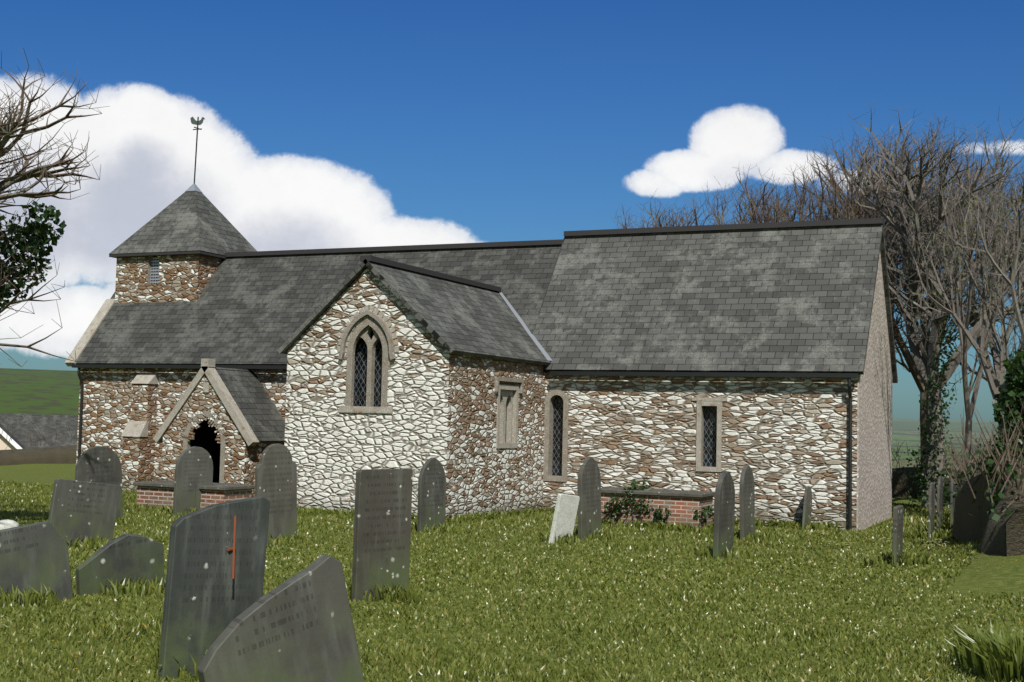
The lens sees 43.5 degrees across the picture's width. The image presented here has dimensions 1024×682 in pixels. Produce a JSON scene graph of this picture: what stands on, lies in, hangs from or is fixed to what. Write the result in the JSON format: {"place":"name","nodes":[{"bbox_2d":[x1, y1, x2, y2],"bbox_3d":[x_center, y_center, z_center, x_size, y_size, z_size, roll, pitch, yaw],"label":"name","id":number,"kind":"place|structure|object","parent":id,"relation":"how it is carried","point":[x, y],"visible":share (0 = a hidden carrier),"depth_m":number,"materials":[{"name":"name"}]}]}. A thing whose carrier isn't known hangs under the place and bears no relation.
{"place":"outdoors","nodes":[
{"label":"outdoors","id":0,"kind":"place"},
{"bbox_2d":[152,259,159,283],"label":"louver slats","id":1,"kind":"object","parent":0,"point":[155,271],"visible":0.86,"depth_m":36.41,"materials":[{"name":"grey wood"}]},
{"bbox_2d":[0,368,1023,681],"bbox_3d":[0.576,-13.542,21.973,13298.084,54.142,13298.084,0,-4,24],"label":"ground","id":2,"kind":"structure","parent":0,"point":[52,392],"depth_m":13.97,"materials":[{"name":"green plant"}]},
{"bbox_2d":[0,520,17,529],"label":"gravestone","id":3,"kind":"object","parent":2,"relation":"on","point":[5,524],"visible":0.47,"depth_m":19.31,"materials":[{"name":"white stone"}]},
{"bbox_2d":[0,521,72,601],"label":"headstone","id":4,"kind":"object","parent":2,"relation":"on","point":[36,555],"visible":0.71,"depth_m":11.41,"materials":[{"name":"grey stone"}]},
{"bbox_2d":[0,413,76,465],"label":"hedge","id":5,"kind":"object","parent":2,"relation":"on","point":[36,455],"depth_m":48.36,"materials":[{"name":"brown plant"}]},
{"bbox_2d":[0,413,77,448],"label":"building roof","id":6,"kind":"structure","parent":2,"relation":"on","point":[21,433],"depth_m":103.56,"materials":[{"name":"stone"}]},
{"bbox_2d":[0,423,25,448],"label":"gable","id":7,"kind":"structure","parent":6,"relation":"attached to","point":[14,443],"depth_m":96.38,"materials":[{"name":"white paint"}]},
{"bbox_2d":[0,48,107,366],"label":"tree","id":8,"kind":"object","parent":2,"relation":"on","point":[8,130],"visible":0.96,"depth_m":18.69,"materials":[{"name":"brown plant"}]},
{"bbox_2d":[0,201,66,310],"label":"foliage","id":9,"kind":"object","parent":8,"relation":"attached to","point":[33,233],"visible":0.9,"depth_m":19.58,"materials":[{"name":"green plant"}]},
{"bbox_2d":[48,479,119,546],"bbox_3d":[-5.792,2.485,17.275,0.070,1.180,0.950,0,-10,42],"label":"headstone","id":10,"kind":"object","parent":2,"relation":"on","point":[84,508],"visible":0.68,"depth_m":17.26,"materials":[{"name":"grey stone"}]},
{"bbox_2d":[75,446,122,519],"bbox_3d":[-6.891,2.552,21.431,0.070,1.599,0.860,-3,-2,38],"label":"headstone","id":11,"kind":"object","parent":2,"relation":"on","point":[98,464],"visible":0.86,"depth_m":21.45,"materials":[{"name":"grey stone"}]},
{"bbox_2d":[76,534,164,595],"bbox_3d":[-3.728,2.276,12.250,0.860,0.858,0.080,-6,9,-43],"label":"headstone","id":12,"kind":"object","parent":2,"relation":"on","point":[133,557],"visible":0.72,"depth_m":12.20,"materials":[{"name":"grey stone"}]},
{"bbox_2d":[122,384,156,491],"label":"buttress","id":13,"kind":"structure","parent":2,"relation":"on","point":[138,455],"depth_m":33.94,"materials":[{"name":"stone"}]},
{"bbox_2d":[121,372,158,436],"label":"buttress caps","id":14,"kind":"object","parent":13,"relation":"on","point":[136,429],"visible":0.96,"depth_m":33.96,"materials":[{"name":"beige stone"}]},
{"bbox_2d":[76,368,286,480],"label":"nave","id":15,"kind":"structure","parent":2,"relation":"on","point":[106,414],"depth_m":34.74,"materials":[{"name":"stone"}]},
{"bbox_2d":[65,299,114,365],"bbox_3d":[-11.816,-0.252,36.127,0.340,2.005,1.655,0,-4,24],"label":"coping","id":16,"kind":"object","parent":15,"relation":"attached to","point":[92,328],"visible":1,"depth_m":36.02,"materials":[{"name":"beige stone"}]},
{"bbox_2d":[115,254,221,302],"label":"tower","id":17,"kind":"structure","parent":15,"relation":"on","point":[184,278],"depth_m":36.04,"materials":[{"name":"stone"}]},
{"bbox_2d":[150,256,159,283],"bbox_3d":[-10.057,-2.003,36.289,0.400,0.820,0.045,0,-4,24],"label":"louvre vent","id":18,"kind":"object","parent":17,"relation":"in","point":[153,270],"visible":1,"depth_m":36.29,"materials":[{"name":"grey wood"}]},
{"bbox_2d":[109,250,226,258],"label":"roof eaves","id":19,"kind":"object","parent":17,"relation":"attached to","point":[154,254],"visible":0.36,"depth_m":36.03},
{"bbox_2d":[109,191,256,255],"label":"tower roof","id":20,"kind":"structure","parent":17,"relation":"on","point":[191,221],"depth_m":36.72,"materials":[{"name":"grey stone"}]},
{"bbox_2d":[186,183,201,191],"bbox_3d":[-9.328,-4.508,37.671,0.354,0.277,0.365,0,-4,24],"label":"spire cap","id":21,"kind":"object","parent":20,"relation":"on","point":[193,187],"visible":0.88,"depth_m":37.58,"materials":[{"name":"grey metal"}]},
{"bbox_2d":[190,117,204,183],"bbox_3d":[-9.264,-5.574,37.719,0.344,2.060,0.320,0,-4,24],"label":"weather vane","id":22,"kind":"object","parent":20,"relation":"on","point":[197,122],"visible":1,"depth_m":37.74,"materials":[{"name":"grey metal"}]},
{"bbox_2d":[76,245,560,364],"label":"nave roof","id":23,"kind":"structure","parent":15,"relation":"on","point":[252,310],"depth_m":34.34,"materials":[{"name":"stone"}]},
{"bbox_2d":[173,446,212,514],"bbox_3d":[-6.134,2.840,24.719,0.070,1.619,0.860,2,-1,39],"label":"headstone","id":24,"kind":"object","parent":2,"relation":"on","point":[194,468],"visible":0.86,"depth_m":24.63,"materials":[{"name":"grey stone"}]},
{"bbox_2d":[137,486,251,510],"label":"brick wall","id":25,"kind":"structure","parent":2,"relation":"on","point":[155,496],"depth_m":25.16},
{"bbox_2d":[133,480,254,490],"bbox_3d":[-6.289,2.861,25.458,2.240,0.074,1.040,0,-4,24],"label":"coping","id":26,"kind":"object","parent":25,"relation":"on","point":[213,486],"depth_m":25.15,"materials":[{"name":"grey stone"}]},
{"bbox_2d":[157,496,269,678],"bbox_3d":[-1.970,1.752,8.486,0.700,1.459,0.075,9,-8,-43],"label":"headstone","id":27,"kind":"object","parent":2,"relation":"on","point":[208,599],"visible":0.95,"depth_m":8.42,"materials":[{"name":"grey stone"}]},
{"bbox_2d":[227,515,235,578],"bbox_3d":[-1.853,1.364,8.520,0.070,0.406,0.213,1,-4,-2],"label":"rust stain","id":28,"kind":"object","parent":27,"relation":"attached to","point":[233,548],"visible":1,"depth_m":8.50,"materials":[{"name":"brown"}]},
{"bbox_2d":[161,374,283,496],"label":"wall","id":29,"kind":"structure","parent":2,"relation":"on","point":[242,459],"depth_m":31.34,"materials":[{"name":"stone"}]},
{"bbox_2d":[180,406,228,442],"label":"arch stones","id":30,"kind":"object","parent":29,"relation":"attached to","point":[202,418],"visible":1,"depth_m":31.23,"materials":[{"name":"beige stone"}]},
{"bbox_2d":[183,410,225,482],"bbox_3d":[-7.465,2.928,31.189,1.260,2.480,0.115,0,-4,24],"label":"doorway arch surround","id":31,"kind":"object","parent":29,"relation":"attached to","point":[186,444],"visible":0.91,"depth_m":31.01,"materials":[{"name":"beige stone"}]},
{"bbox_2d":[153,359,258,445],"bbox_3d":[-7.446,1.476,31.316,3.000,2.086,0.270,0,-4,24],"label":"porch gable coping","id":32,"kind":"object","parent":29,"relation":"on","point":[208,369],"visible":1,"depth_m":31.18,"materials":[{"name":"beige stone"}]},
{"bbox_2d":[203,382,208,391],"bbox_3d":[-7.433,1.130,31.274,0.160,0.240,0.070,0,-4,24],"label":"stone plaque","id":33,"kind":"object","parent":29,"relation":"attached to","point":[205,386],"visible":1,"depth_m":31.24,"materials":[{"name":"beige stone"}]},
{"bbox_2d":[215,367,284,442],"bbox_3d":[-7.048,1.593,32.189,2.800,1.813,1.870,0,-4,24],"label":"porch roof","id":34,"kind":"object","parent":29,"relation":"attached to","point":[256,406],"visible":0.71,"depth_m":31.91,"materials":[{"name":"stone"}]},
{"bbox_2d":[255,444,296,544],"bbox_3d":[-3.409,2.366,18.565,0.070,1.756,0.720,-2,-3,40],"label":"headstone","id":35,"kind":"object","parent":2,"relation":"on","point":[276,476],"visible":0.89,"depth_m":18.56,"materials":[{"name":"grey stone"}]},
{"bbox_2d":[197,555,363,681],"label":"headstone","id":36,"kind":"object","parent":2,"relation":"on","point":[298,627],"visible":1,"depth_m":7.28,"materials":[{"name":"grey stone"}]},
{"bbox_2d":[351,468,412,601],"bbox_3d":[-1.242,1.997,12.277,0.070,1.540,0.660,0,-3,45],"label":"headstone","id":37,"kind":"object","parent":2,"relation":"on","point":[382,526],"visible":0.72,"depth_m":12.23,"materials":[{"name":"grey stone"}]},
{"bbox_2d":[284,268,545,518],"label":"transept","id":38,"kind":"structure","parent":2,"relation":"on","point":[441,400],"depth_m":26.21,"materials":[{"name":"stone"}]},
{"bbox_2d":[339,406,392,412],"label":"sill","id":39,"kind":"structure","parent":38,"relation":"attached to","point":[359,409],"depth_m":25.92,"materials":[{"name":"beige stone"}]},
{"bbox_2d":[345,318,388,406],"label":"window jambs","id":40,"kind":"object","parent":38,"relation":"attached to","point":[361,327],"visible":1,"depth_m":26.09,"materials":[{"name":"beige stone"}]},
{"bbox_2d":[353,330,381,406],"bbox_3d":[-2.804,0.449,26.267,0.960,1.790,0.001,0,-4,24],"label":"glass","id":41,"kind":"object","parent":38,"relation":"attached to","point":[360,373],"visible":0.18,"depth_m":26.35,"materials":[{"name":"black glass"}]},
{"bbox_2d":[337,305,398,359],"bbox_3d":[-2.922,-0.122,26.014,1.320,1.007,0.115,0,-4,24],"label":"hood mould","id":42,"kind":"object","parent":38,"relation":"attached to","point":[359,317],"visible":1,"depth_m":26.00,"materials":[{"name":"beige stone"}]},
{"bbox_2d":[357,326,379,406],"bbox_3d":[-2.868,0.439,26.128,0.954,1.784,0.130,0,-4,24],"label":"window tracery","id":43,"kind":"object","parent":38,"relation":"attached to","point":[369,341],"visible":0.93,"depth_m":26.07,"materials":[{"name":"beige stone"}]},
{"bbox_2d":[277,260,550,365],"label":"transept roof","id":44,"kind":"structure","parent":38,"relation":"on","point":[452,317],"depth_m":27.21,"materials":[{"name":"stone"}]},
{"bbox_2d":[499,292,552,360],"bbox_3d":[0.260,-0.422,30.652,0.170,1.850,2.466,4,-4,-31],"label":"roof valley flashing","id":45,"kind":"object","parent":44,"relation":"on","point":[541,348],"depth_m":30.44,"materials":[{"name":"grey metal"}]},
{"bbox_2d":[224,218,883,291],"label":"ridge tiles","id":46,"kind":"object","parent":44,"relation":"on","point":[382,261],"visible":0.83,"depth_m":31.26,"materials":[{"name":"grey tile"}]},
{"bbox_2d":[496,384,518,447],"bbox_3d":[-0.122,1.629,27.715,0.085,1.360,1.060,0,-4,24],"label":"frame","id":47,"kind":"object","parent":38,"relation":"attached to","point":[514,443],"visible":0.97,"depth_m":27.99,"materials":[{"name":"beige stone"}]},
{"bbox_2d":[499,389,512,442],"bbox_3d":[-0.215,1.629,27.757,0.120,1.154,0.854,0,-4,24],"label":"tracery","id":48,"kind":"object","parent":47,"relation":"in","point":[507,396],"visible":0.7,"depth_m":27.83,"materials":[{"name":"beige stone"}]},
{"bbox_2d":[494,377,523,392],"bbox_3d":[-0.065,0.955,27.737,0.095,0.310,1.360,0,-4,24],"label":"hood mould","id":49,"kind":"object","parent":38,"relation":"attached to","point":[519,381],"visible":1,"depth_m":27.64,"materials":[{"name":"beige stone"}]},
{"bbox_2d":[417,457,445,532],"bbox_3d":[-1.387,2.818,22.227,0.070,1.598,0.660,-1,-3,38],"label":"headstone","id":50,"kind":"object","parent":2,"relation":"on","point":[431,512],"visible":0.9,"depth_m":22.18,"materials":[{"name":"grey stone"}]},
{"bbox_2d":[1,493,1021,674],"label":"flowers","id":51,"kind":"object","parent":2,"relation":"on","point":[520,604],"visible":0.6,"depth_m":14.71,"materials":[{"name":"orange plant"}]},
{"bbox_2d":[549,493,579,542],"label":"headstone","id":52,"kind":"object","parent":2,"relation":"on","point":[565,514],"visible":0.72,"depth_m":20.77,"materials":[{"name":"white stone"}]},
{"bbox_2d":[577,456,600,539],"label":"headstone","id":53,"kind":"object","parent":2,"relation":"on","point":[589,494],"visible":0.88,"depth_m":21.88,"materials":[{"name":"grey stone"}]},
{"bbox_2d":[601,493,712,529],"bbox_3d":[2.838,3.546,25.710,2.150,0.960,0.950,0,-4,24],"label":"brick chest tomb","id":54,"kind":"object","parent":2,"relation":"on","point":[681,510],"visible":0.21,"depth_m":25.19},
{"bbox_2d":[601,479,713,523],"bbox_3d":[2.878,3.166,25.332,2.247,0.848,0.908,0,-4,24],"label":"shrub","id":55,"kind":"object","parent":54,"relation":"attached to","point":[642,505],"visible":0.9,"depth_m":25.28,"materials":[{"name":"green plant"}]},
{"bbox_2d":[601,487,714,497],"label":"tomb slab","id":56,"kind":"structure","parent":54,"relation":"on","point":[675,493],"depth_m":25.32,"materials":[{"name":"grey stone"}]},
{"bbox_2d":[611,188,750,228],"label":"tree","id":57,"kind":"object","parent":2,"relation":"on","point":[665,224],"visible":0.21,"depth_m":41.32,"materials":[{"name":"brown plant"}]},
{"bbox_2d":[543,372,857,529],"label":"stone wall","id":58,"kind":"structure","parent":2,"relation":"on","point":[785,439],"depth_m":27.80,"materials":[{"name":"stone"}]},
{"bbox_2d":[72,364,858,530],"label":"gutters","id":59,"kind":"object","parent":58,"relation":"attached to","point":[848,376],"visible":0.87,"depth_m":28.17,"materials":[{"name":"black metal"}]},
{"bbox_2d":[543,389,568,481],"bbox_3d":[1.021,2.164,29.465,0.590,2.101,0.085,0,-4,24],"label":"window frame","id":60,"kind":"object","parent":58,"relation":"attached to","point":[547,426],"visible":1,"depth_m":29.46,"materials":[{"name":"beige stone"}]},
{"bbox_2d":[552,395,562,475],"bbox_3d":[1.108,2.178,29.657,0.350,1.860,0.001,0,-4,24],"label":"window","id":61,"kind":"structure","parent":58,"relation":"attached to","point":[557,436],"depth_m":29.68,"materials":[{"name":"black glass"}]},
{"bbox_2d":[696,401,721,471],"bbox_3d":[4.299,2.077,27.978,0.560,1.530,0.085,0,-4,24],"label":"window frame","id":62,"kind":"object","parent":58,"relation":"attached to","point":[699,466],"visible":1,"depth_m":27.96,"materials":[{"name":"beige stone"}]},
{"bbox_2d":[692,397,726,400],"bbox_3d":[4.315,1.271,28.021,0.790,0.075,0.080,0,-4,24],"label":"window lintel","id":63,"kind":"structure","parent":58,"relation":"attached to","point":[706,399],"depth_m":28.00,"materials":[{"name":"beige stone"}]},
{"bbox_2d":[703,406,716,466],"bbox_3d":[4.378,2.089,28.151,0.360,1.330,0.001,0,-4,24],"label":"window pane","id":64,"kind":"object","parent":58,"relation":"attached to","point":[710,436],"visible":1,"depth_m":28.16,"materials":[{"name":"glass"}]},
{"bbox_2d":[533,224,897,382],"bbox_3d":[4.833,-0.904,30.563,7.740,3.559,5.140,0,-4,24],"label":"roof","id":65,"kind":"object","parent":58,"relation":"on","point":[786,300],"visible":0.82,"depth_m":29.21,"materials":[{"name":"stone"}]},
{"bbox_2d":[539,236,564,313],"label":"roof verge","id":66,"kind":"structure","parent":65,"relation":"attached to","point":[551,276],"depth_m":31.45,"materials":[{"name":"grey stone"}]},
{"bbox_2d":[856,254,891,530],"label":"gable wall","id":67,"kind":"structure","parent":58,"relation":"attached to","point":[874,443],"depth_m":28.75,"materials":[{"name":"beige stone"}]},
{"bbox_2d":[713,471,734,558],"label":"headstone","id":68,"kind":"object","parent":2,"relation":"on","point":[724,517],"visible":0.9,"depth_m":18.90,"materials":[{"name":"grey stone"}]},
{"bbox_2d":[739,465,754,539],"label":"headstone","id":69,"kind":"object","parent":2,"relation":"on","point":[747,501],"visible":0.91,"depth_m":22.82,"materials":[{"name":"grey stone"}]},
{"bbox_2d":[702,161,890,246],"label":"tree","id":70,"kind":"object","parent":2,"relation":"on","point":[765,218],"visible":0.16,"depth_m":41.72,"materials":[{"name":"brown plant"}]},
{"bbox_2d":[802,486,811,528],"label":"headstone","id":71,"kind":"object","parent":2,"relation":"on","point":[807,508],"visible":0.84,"depth_m":26.61,"materials":[{"name":"grey stone"}]},
{"bbox_2d":[776,128,939,358],"bbox_3d":[10.221,-0.731,39.557,5.347,11.660,7.130,3,-4,-18],"label":"tree","id":72,"kind":"object","parent":2,"relation":"on","point":[836,194],"visible":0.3,"depth_m":38.04,"materials":[{"name":"brown plant"}]},
{"bbox_2d":[892,505,903,565],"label":"headstone","id":73,"kind":"object","parent":2,"relation":"on","point":[897,538],"visible":0.72,"depth_m":17.73,"materials":[{"name":"grey stone"}]},
{"bbox_2d":[811,114,1010,497],"bbox_3d":[12.299,-0.904,39.505,6.370,12.103,7.768,0,-4,24],"label":"tree","id":74,"kind":"object","parent":2,"relation":"on","point":[911,367],"visible":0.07,"depth_m":39.49,"materials":[{"name":"grey plant"}]},
{"bbox_2d":[828,104,1023,509],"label":"tree","id":75,"kind":"object","parent":2,"relation":"on","point":[922,349],"visible":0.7,"depth_m":34.29,"materials":[{"name":"grey plant"}]},
{"bbox_2d":[838,121,1023,440],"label":"tree","id":76,"kind":"object","parent":2,"relation":"on","point":[995,371],"visible":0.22,"depth_m":36.48,"materials":[{"name":"grey plant"}]},
{"bbox_2d":[928,482,934,538],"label":"headstone","id":77,"kind":"object","parent":2,"relation":"on","point":[931,518],"visible":0.87,"depth_m":24.48,"materials":[{"name":"grey stone"}]},
{"bbox_2d":[906,278,959,509],"bbox_3d":[11.291,1.496,34.293,1.454,6.586,1.262,0,-4,24],"label":"ivy","id":78,"kind":"object","parent":2,"relation":"on","point":[945,405],"visible":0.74,"depth_m":34.11,"materials":[{"name":"green plant"}]},
{"bbox_2d":[936,476,942,531],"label":"headstone","id":79,"kind":"object","parent":2,"relation":"on","point":[940,502],"visible":0.88,"depth_m":26.36,"materials":[{"name":"grey stone"}]},
{"bbox_2d":[950,472,955,526],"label":"headstone","id":80,"kind":"object","parent":2,"relation":"on","point":[953,487],"visible":0.46,"depth_m":27.56,"materials":[{"name":"grey stone"}]},
{"bbox_2d":[892,394,1023,557],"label":"hedge","id":81,"kind":"object","parent":2,"relation":"on","point":[1007,539],"depth_m":20.02,"materials":[{"name":"green plant"}]},
{"bbox_2d":[894,175,1023,452],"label":"bare tree","id":82,"kind":"object","parent":2,"relation":"on","point":[1002,345],"depth_m":27.74,"materials":[{"name":"plant"}]},
{"bbox_2d":[928,159,1023,483],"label":"thin tree","id":83,"kind":"object","parent":2,"relation":"on","point":[969,409],"depth_m":30.81,"materials":[{"name":"brown plant"}]},
{"bbox_2d":[984,349,1023,511],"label":"bush","id":84,"kind":"object","parent":2,"relation":"on","point":[1013,377],"visible":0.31,"depth_m":20.22,"materials":[{"name":"green plant"}]},
{"bbox_2d":[989,380,1019,460],"bbox_3d":[10.607,2.522,27.654,1.024,3.370,0.841,0,-4,24],"label":"ivy tree","id":85,"kind":"object","parent":2,"relation":"on","point":[1000,425],"visible":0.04,"depth_m":27.62,"materials":[{"name":"green plant"}]},
{"bbox_2d":[1019,386,1023,457],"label":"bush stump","id":86,"kind":"object","parent":2,"relation":"on","point":[1022,409],"visible":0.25,"depth_m":20.23,"materials":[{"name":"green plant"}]},
{"bbox_2d":[0,0,1023,420],"label":"sky","id":87,"kind":"structure","parent":0,"point":[327,124],"materials":[{"name":"blue"}]}
]}

